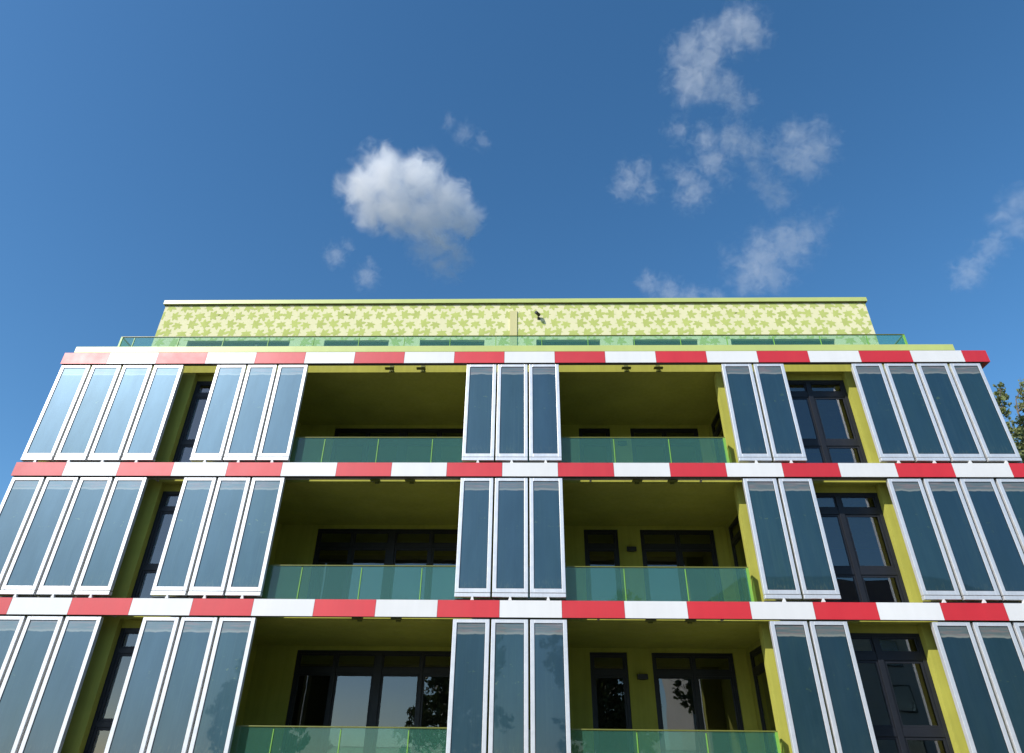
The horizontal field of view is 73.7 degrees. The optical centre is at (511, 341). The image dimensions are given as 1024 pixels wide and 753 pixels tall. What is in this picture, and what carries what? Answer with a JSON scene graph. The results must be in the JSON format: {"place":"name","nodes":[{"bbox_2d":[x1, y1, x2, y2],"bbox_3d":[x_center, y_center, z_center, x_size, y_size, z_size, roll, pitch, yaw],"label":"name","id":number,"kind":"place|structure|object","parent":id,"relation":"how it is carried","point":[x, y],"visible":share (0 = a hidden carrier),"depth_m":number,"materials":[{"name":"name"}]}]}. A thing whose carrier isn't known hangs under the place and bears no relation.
{"place":"outdoors","nodes":[
{"label":"outdoors","id":0,"kind":"place"},
{"bbox_2d":[0,0,1023,504],"label":"sky","id":1,"kind":"structure","parent":0,"point":[153,152],"materials":[{"name":"blue"}]},
{"label":"ground","id":2,"kind":"structure","parent":0,"visible":0},
{"bbox_2d":[0,297,1023,752],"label":"apartment building","id":3,"kind":"structure","parent":2,"relation":"on","point":[324,673],"depth_m":16.82,"materials":[{"name":"paint"}]},
{"bbox_2d":[0,616,26,687],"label":"facade panel","id":4,"kind":"structure","parent":3,"relation":"attached to","point":[11,628],"depth_m":13.34,"materials":[{"name":"glass"}]},
{"bbox_2d":[0,477,45,589],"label":"facade panel","id":5,"kind":"structure","parent":3,"relation":"attached to","point":[19,501],"depth_m":14.74,"materials":[{"name":"glass"}]},
{"bbox_2d":[0,616,65,752],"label":"facade panel","id":6,"kind":"structure","parent":3,"relation":"attached to","point":[22,683],"depth_m":12.95,"materials":[{"name":"glass"}]},
{"bbox_2d":[0,477,79,596],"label":"facade panel","id":7,"kind":"structure","parent":3,"relation":"attached to","point":[28,565],"depth_m":14.43,"materials":[{"name":"glass"}]},
{"bbox_2d":[20,365,91,461],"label":"facade panel","id":8,"kind":"structure","parent":3,"relation":"attached to","point":[48,433],"depth_m":16.06,"materials":[{"name":"glass"}]},
{"bbox_2d":[18,616,103,752],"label":"facade panel","id":9,"kind":"structure","parent":3,"relation":"attached to","point":[52,714],"depth_m":12.84,"materials":[{"name":"glass"}]},
{"bbox_2d":[36,477,113,597],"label":"facade panel","id":10,"kind":"structure","parent":3,"relation":"attached to","point":[66,563],"depth_m":14.41,"materials":[{"name":"glass"}]},
{"bbox_2d":[54,365,122,461],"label":"facade panel","id":11,"kind":"structure","parent":3,"relation":"attached to","point":[82,430],"depth_m":16.05,"materials":[{"name":"glass"}]},
{"bbox_2d":[74,477,148,597],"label":"facade panel","id":12,"kind":"structure","parent":3,"relation":"attached to","point":[102,566],"depth_m":14.39,"materials":[{"name":"glass"}]},
{"bbox_2d":[88,365,153,461],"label":"facade panel","id":13,"kind":"structure","parent":3,"relation":"attached to","point":[115,430],"depth_m":16.03,"materials":[{"name":"glass"}]},
{"bbox_2d":[83,628,178,752],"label":"window","id":14,"kind":"structure","parent":3,"relation":"in","point":[99,723],"depth_m":13.30,"materials":[{"name":"black metal"}]},
{"bbox_2d":[104,617,180,752],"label":"facade panel","id":15,"kind":"structure","parent":3,"relation":"attached to","point":[134,718],"depth_m":12.81,"materials":[{"name":"glass"}]},
{"bbox_2d":[121,365,184,461],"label":"facade panel","id":16,"kind":"structure","parent":3,"relation":"attached to","point":[147,432],"depth_m":16.01,"materials":[{"name":"glass"}]},
{"bbox_2d":[131,491,214,597],"bbox_3d":[-7.166,4.451,14.857,1.550,2.470,0.092,0,-34,1],"label":"window","id":17,"kind":"structure","parent":3,"relation":"in","point":[146,567],"depth_m":14.87,"materials":[{"name":"black metal"}]},
{"bbox_2d":[146,617,218,752],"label":"facade panel","id":18,"kind":"structure","parent":3,"relation":"attached to","point":[174,721],"depth_m":12.79,"materials":[{"name":"glass"}]},
{"bbox_2d":[150,477,217,597],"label":"facade panel","id":19,"kind":"structure","parent":3,"relation":"attached to","point":[176,567],"depth_m":14.36,"materials":[{"name":"glass"}]},
{"bbox_2d":[173,381,243,461],"bbox_3d":[-7.136,2.030,16.467,1.550,2.445,0.092,0,-34,1],"label":"window","id":20,"kind":"structure","parent":3,"relation":"in","point":[183,442],"depth_m":16.54,"materials":[{"name":"black metal"}]},
{"bbox_2d":[190,365,246,461],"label":"facade panel","id":21,"kind":"structure","parent":3,"relation":"attached to","point":[213,434],"depth_m":15.98,"materials":[{"name":"glass"}]},
{"bbox_2d":[188,478,251,598],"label":"facade panel","id":22,"kind":"structure","parent":3,"relation":"attached to","point":[211,573],"depth_m":14.34,"materials":[{"name":"glass"}]},
{"bbox_2d":[188,617,256,752],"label":"facade panel","id":23,"kind":"structure","parent":3,"relation":"attached to","point":[215,722],"depth_m":12.78,"materials":[{"name":"glass"}]},
{"bbox_2d":[188,342,289,345],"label":"window","id":24,"kind":"structure","parent":3,"relation":"in","point":[249,343],"depth_m":20.80,"materials":[{"name":"teal glass"}]},
{"bbox_2d":[223,365,277,461],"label":"facade panel","id":25,"kind":"structure","parent":3,"relation":"attached to","point":[245,437],"depth_m":15.96,"materials":[{"name":"glass"}]},
{"bbox_2d":[225,478,285,598],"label":"facade panel","id":26,"kind":"structure","parent":3,"relation":"attached to","point":[248,572],"depth_m":14.32,"materials":[{"name":"glass"}]},
{"bbox_2d":[257,365,308,461],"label":"facade panel","id":27,"kind":"structure","parent":3,"relation":"attached to","point":[277,440],"depth_m":15.94,"materials":[{"name":"glass"}]},
{"bbox_2d":[325,342,388,345],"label":"window","id":28,"kind":"structure","parent":3,"relation":"in","point":[326,343],"depth_m":20.72,"materials":[{"name":"teal glass"}]},
{"bbox_2d":[351,617,363,621],"bbox_3d":[-3.079,5.495,13.705,0.226,0.200,0.200,0,-34,1],"label":"bracket spotlight","id":29,"kind":"object","parent":3,"relation":"attached to","point":[357,619],"visible":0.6,"depth_m":13.63,"materials":[{"name":"black metal"}]},
{"bbox_2d":[280,650,450,752],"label":"window","id":30,"kind":"structure","parent":3,"relation":"in","point":[377,673],"depth_m":15.85,"materials":[{"name":"black metal"}]},
{"bbox_2d":[370,479,379,483],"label":"bracket spotlight","id":31,"kind":"object","parent":3,"relation":"attached to","point":[377,481],"visible":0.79,"depth_m":15.22,"materials":[{"name":"black metal"}]},
{"bbox_2d":[307,529,466,599],"bbox_3d":[-3.073,5.953,17.094,3.980,2.530,0.092,0,-34,1],"label":"window","id":32,"kind":"structure","parent":3,"relation":"in","point":[390,547],"depth_m":17.50,"materials":[{"name":"black metal"}]},
{"bbox_2d":[385,366,393,372],"bbox_3d":[-3.018,0.636,16.935,0.226,0.200,0.200,0,-34,1],"label":"bracket spotlight","id":33,"kind":"object","parent":3,"relation":"attached to","point":[390,368],"visible":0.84,"depth_m":16.87,"materials":[{"name":"black metal"}]},
{"bbox_2d":[391,618,401,621],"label":"bracket spotlight","id":34,"kind":"object","parent":3,"relation":"attached to","point":[398,619],"visible":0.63,"depth_m":13.60,"materials":[{"name":"black metal"}]},
{"bbox_2d":[330,429,463,462],"bbox_3d":[-3.043,3.532,18.703,3.980,2.505,0.092,0,-34,1],"label":"window","id":35,"kind":"structure","parent":3,"relation":"in","point":[402,444],"depth_m":19.15,"materials":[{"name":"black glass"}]},
{"bbox_2d":[405,479,414,483],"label":"bracket spotlight","id":36,"kind":"object","parent":3,"relation":"attached to","point":[411,481],"visible":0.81,"depth_m":15.20,"materials":[{"name":"black metal"}]},
{"bbox_2d":[416,366,425,372],"bbox_3d":[-2.238,0.634,16.917,0.226,0.200,0.200,0,-34,1],"label":"bracket spotlight","id":37,"kind":"object","parent":3,"relation":"attached to","point":[422,368],"visible":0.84,"depth_m":16.85,"materials":[{"name":"black metal"}]},
{"bbox_2d":[420,342,483,345],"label":"window","id":38,"kind":"structure","parent":3,"relation":"in","point":[421,343],"depth_m":20.65,"materials":[{"name":"teal glass"}]},
{"bbox_2d":[446,619,489,752],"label":"facade panel","id":39,"kind":"structure","parent":3,"relation":"attached to","point":[467,712],"depth_m":12.68,"materials":[{"name":"glass"}]},
{"bbox_2d":[454,478,493,599],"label":"facade panel","id":40,"kind":"structure","parent":3,"relation":"attached to","point":[473,563],"depth_m":14.21,"materials":[{"name":"glass"}]},
{"bbox_2d":[462,364,496,462],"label":"facade panel","id":41,"kind":"structure","parent":3,"relation":"attached to","point":[479,425],"depth_m":15.83,"materials":[{"name":"glass"}]},
{"bbox_2d":[488,619,527,752],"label":"facade panel","id":42,"kind":"structure","parent":3,"relation":"attached to","point":[508,717],"depth_m":12.67,"materials":[{"name":"glass"}]},
{"bbox_2d":[492,478,527,599],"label":"facade panel","id":43,"kind":"structure","parent":3,"relation":"attached to","point":[510,562],"depth_m":14.20,"materials":[{"name":"glass"}]},
{"bbox_2d":[496,364,527,462],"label":"facade panel","id":44,"kind":"structure","parent":3,"relation":"attached to","point":[512,422],"depth_m":15.81,"materials":[{"name":"glass"}]},
{"bbox_2d":[535,311,540,319],"bbox_3d":[0.796,-0.809,20.897,0.136,0.174,0.266,-15,-37,22],"label":"security camera","id":45,"kind":"object","parent":3,"relation":"attached to","point":[537,313],"visible":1,"depth_m":20.88,"materials":[{"name":"black plastic"}]},
{"bbox_2d":[529,364,561,462],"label":"facade panel","id":46,"kind":"structure","parent":3,"relation":"attached to","point":[544,423],"depth_m":15.80,"materials":[{"name":"glass"}]},
{"bbox_2d":[530,478,565,600],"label":"facade panel","id":47,"kind":"structure","parent":3,"relation":"attached to","point":[547,566],"depth_m":14.18,"materials":[{"name":"glass"}]},
{"bbox_2d":[530,619,570,752],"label":"facade panel","id":48,"kind":"structure","parent":3,"relation":"attached to","point":[550,706],"depth_m":12.66,"materials":[{"name":"glass"}]},
{"bbox_2d":[536,341,599,344],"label":"window","id":49,"kind":"structure","parent":3,"relation":"in","point":[577,342],"depth_m":20.57,"materials":[{"name":"teal glass"}]},
{"bbox_2d":[579,429,611,462],"bbox_3d":[2.301,3.519,18.583,0.870,2.505,0.080,0,-34,1],"label":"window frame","id":50,"kind":"structure","parent":3,"relation":"in","point":[583,442],"depth_m":19.01,"materials":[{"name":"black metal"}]},
{"bbox_2d":[584,530,622,600],"bbox_3d":[2.271,5.940,16.974,0.870,2.530,0.080,0,-34,1],"label":"window frame","id":51,"kind":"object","parent":3,"relation":"in","point":[589,547],"depth_m":17.36,"materials":[{"name":"black metal"}]},
{"bbox_2d":[590,652,633,752],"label":"window","id":52,"kind":"structure","parent":3,"relation":"in","point":[595,673],"depth_m":15.65,"materials":[{"name":"black metal"}]},
{"bbox_2d":[618,441,626,445],"bbox_3d":[3.051,2.815,18.870,0.240,0.120,0.109,0,-34,1],"label":"wall lamp","id":53,"kind":"object","parent":3,"relation":"attached to","point":[622,443],"visible":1,"depth_m":18.82,"materials":[{"name":"teal glass"}]},
{"bbox_2d":[622,365,630,371],"bbox_3d":[2.800,0.619,16.799,0.226,0.200,0.200,0,-34,1],"label":"bracket spotlight","id":54,"kind":"object","parent":3,"relation":"attached to","point":[625,367],"visible":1,"depth_m":16.82,"materials":[{"name":"black metal"}]},
{"bbox_2d":[627,546,636,551],"bbox_3d":[3.020,5.247,17.253,0.240,0.120,0.109,0,-34,1],"label":"wall lamp","id":55,"kind":"object","parent":3,"relation":"attached to","point":[631,548],"visible":1,"depth_m":17.21,"materials":[{"name":"black plastic"}]},
{"bbox_2d":[632,479,642,483],"bbox_3d":[2.770,3.046,15.185,0.226,0.200,0.200,0,-34,1],"label":"bracket spotlight","id":56,"kind":"object","parent":3,"relation":"attached to","point":[636,481],"visible":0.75,"depth_m":15.07,"materials":[{"name":"black metal"}]},
{"bbox_2d":[637,674,647,679],"bbox_3d":[2.990,7.678,15.637,0.240,0.120,0.109,0,-34,1],"label":"wall lamp","id":57,"kind":"object","parent":3,"relation":"attached to","point":[642,676],"visible":1,"depth_m":15.60,"materials":[{"name":"black plastic"}]},
{"bbox_2d":[645,619,656,623],"bbox_3d":[2.740,5.478,13.569,0.226,0.200,0.200,0,-34,1],"label":"bracket spotlight","id":58,"kind":"object","parent":3,"relation":"attached to","point":[650,621],"visible":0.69,"depth_m":13.45,"materials":[{"name":"black metal"}]},
{"bbox_2d":[654,365,662,371],"bbox_3d":[3.580,0.616,16.781,0.226,0.200,0.200,0,-34,1],"label":"bracket spotlight","id":59,"kind":"object","parent":3,"relation":"attached to","point":[657,367],"visible":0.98,"depth_m":16.80,"materials":[{"name":"black metal"}]},
{"bbox_2d":[633,341,696,344],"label":"window","id":60,"kind":"structure","parent":3,"relation":"in","point":[636,342],"depth_m":20.51,"materials":[{"name":"teal glass"}]},
{"bbox_2d":[630,429,702,462],"bbox_3d":[4.250,3.510,18.533,1.890,2.505,0.092,0,-34,1],"label":"window frame","id":61,"kind":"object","parent":3,"relation":"in","point":[695,443],"depth_m":18.97,"materials":[{"name":"black metal"}]},
{"bbox_2d":[667,479,677,483],"bbox_3d":[3.550,3.044,15.167,0.226,0.200,0.200,0,-34,1],"label":"bracket spotlight","id":62,"kind":"object","parent":3,"relation":"attached to","point":[671,481],"visible":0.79,"depth_m":15.07,"materials":[{"name":"black metal"}]},
{"bbox_2d":[640,530,723,601],"bbox_3d":[4.220,5.931,16.923,1.890,2.530,0.092,0,-34,1],"label":"window","id":63,"kind":"structure","parent":3,"relation":"in","point":[678,548],"depth_m":17.32,"materials":[{"name":"black metal"}]},
{"bbox_2d":[684,620,696,623],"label":"bracket spotlight","id":64,"kind":"object","parent":3,"relation":"attached to","point":[689,621],"visible":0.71,"depth_m":13.47,"materials":[{"name":"black metal"}]},
{"bbox_2d":[651,653,747,752],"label":"window","id":65,"kind":"structure","parent":3,"relation":"in","point":[694,674],"depth_m":15.68,"materials":[{"name":"black metal"}]},
{"bbox_2d":[711,410,721,462],"bbox_3d":[5.524,2.979,17.683,0.080,2.475,1.300,0,-34,1],"label":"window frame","id":66,"kind":"structure","parent":3,"relation":"in","point":[716,432],"depth_m":18.37,"materials":[{"name":"black metal"}]},
{"bbox_2d":[728,515,744,601],"bbox_3d":[5.494,5.400,16.074,0.080,2.500,1.300,0,-34,1],"label":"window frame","id":67,"kind":"structure","parent":3,"relation":"in","point":[734,540],"depth_m":16.69,"materials":[{"name":"black metal"}]},
{"bbox_2d":[721,364,771,462],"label":"facade panel","id":68,"kind":"structure","parent":3,"relation":"attached to","point":[749,429],"depth_m":15.69,"materials":[{"name":"glass"}]},
{"bbox_2d":[749,645,770,752],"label":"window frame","id":69,"kind":"structure","parent":3,"relation":"in","point":[757,670],"depth_m":15.04,"materials":[{"name":"black metal"}]},
{"bbox_2d":[742,478,801,601],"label":"facade panel","id":70,"kind":"structure","parent":3,"relation":"attached to","point":[776,564],"depth_m":14.07,"materials":[{"name":"glass"}]},
{"bbox_2d":[753,364,806,462],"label":"facade panel","id":71,"kind":"structure","parent":3,"relation":"attached to","point":[782,426],"depth_m":15.67,"materials":[{"name":"glass"}]},
{"bbox_2d":[731,341,834,344],"bbox_3d":[8.061,0.849,19.918,3.080,2.039,0.092,0,-34,1],"label":"window","id":72,"kind":"structure","parent":3,"relation":"in","point":[732,342],"depth_m":20.42,"materials":[{"name":"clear glass"}]},
{"bbox_2d":[768,621,834,752],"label":"facade panel","id":73,"kind":"structure","parent":3,"relation":"attached to","point":[805,710],"depth_m":12.56,"materials":[{"name":"glass"}]},
{"bbox_2d":[777,478,840,601],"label":"facade panel","id":74,"kind":"structure","parent":3,"relation":"attached to","point":[813,561],"depth_m":14.05,"materials":[{"name":"glass"}]},
{"bbox_2d":[787,380,867,462],"bbox_3d":[7.225,1.986,16.131,1.780,2.445,0.092,0,-34,1],"label":"window","id":75,"kind":"structure","parent":3,"relation":"in","point":[821,443],"depth_m":16.20,"materials":[{"name":"black metal"}]},
{"bbox_2d":[808,621,878,752],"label":"facade panel","id":76,"kind":"structure","parent":3,"relation":"attached to","point":[852,730],"depth_m":12.54,"materials":[{"name":"glass"}]},
{"bbox_2d":[815,493,909,602],"bbox_3d":[7.195,4.407,14.521,1.780,2.470,0.092,0,-34,1],"label":"window","id":77,"kind":"structure","parent":3,"relation":"in","point":[854,571],"depth_m":14.53,"materials":[{"name":"black metal"}]},
{"bbox_2d":[850,364,914,462],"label":"facade panel","id":78,"kind":"structure","parent":3,"relation":"attached to","point":[889,437],"depth_m":15.61,"materials":[{"name":"glass"}]},
{"bbox_2d":[850,633,953,752],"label":"window","id":79,"kind":"structure","parent":3,"relation":"in","point":[898,732],"depth_m":12.99,"materials":[{"name":"black metal"}]},
{"bbox_2d":[883,363,949,462],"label":"facade panel","id":80,"kind":"structure","parent":3,"relation":"attached to","point":[922,432],"depth_m":15.60,"materials":[{"name":"glass"}]},
{"bbox_2d":[886,479,961,602],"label":"facade panel","id":81,"kind":"structure","parent":3,"relation":"attached to","point":[932,570],"depth_m":13.99,"materials":[{"name":"glass"}]},
{"bbox_2d":[915,363,985,462],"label":"facade panel","id":82,"kind":"structure","parent":3,"relation":"attached to","point":[957,433],"depth_m":15.58,"materials":[{"name":"glass"}]},
{"bbox_2d":[922,479,1001,602],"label":"facade panel","id":83,"kind":"structure","parent":3,"relation":"attached to","point":[970,567],"depth_m":13.98,"materials":[{"name":"glass"}]},
{"bbox_2d":[930,622,1013,752],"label":"facade panel","id":84,"kind":"structure","parent":3,"relation":"attached to","point":[979,716],"depth_m":12.49,"materials":[{"name":"glass"}]},
{"bbox_2d":[948,363,1021,462],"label":"facade panel","id":85,"kind":"structure","parent":3,"relation":"attached to","point":[990,428],"depth_m":15.56,"materials":[{"name":"glass"}]},
{"bbox_2d":[958,479,1023,602],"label":"facade panel","id":86,"kind":"structure","parent":3,"relation":"attached to","point":[1001,546],"depth_m":14.03,"materials":[{"name":"glass"}]},
{"bbox_2d":[970,622,1023,752],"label":"facade panel","id":87,"kind":"structure","parent":3,"relation":"attached to","point":[1000,652],"depth_m":12.65,"materials":[{"name":"glass"}]},
{"bbox_2d":[994,479,1023,553],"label":"facade panel","id":88,"kind":"structure","parent":3,"relation":"attached to","point":[1011,492],"depth_m":14.43,"materials":[{"name":"metal"}]},
{"bbox_2d":[1011,622,1023,657],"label":"facade panel","id":89,"kind":"structure","parent":3,"relation":"attached to","point":[1018,628],"depth_m":13.01,"materials":[{"name":"metal"}]},
{"bbox_2d":[993,382,1023,462],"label":"tree","id":90,"kind":"object","parent":2,"relation":"on","point":[1002,397],"visible":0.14,"depth_m":26.06,"materials":[{"name":"green plant"}]},
{"bbox_2d":[1003,379,1023,462],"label":"tree","id":91,"kind":"object","parent":2,"relation":"on","point":[1020,418],"visible":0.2,"depth_m":27.09,"materials":[{"name":"green plant"}]}
]}

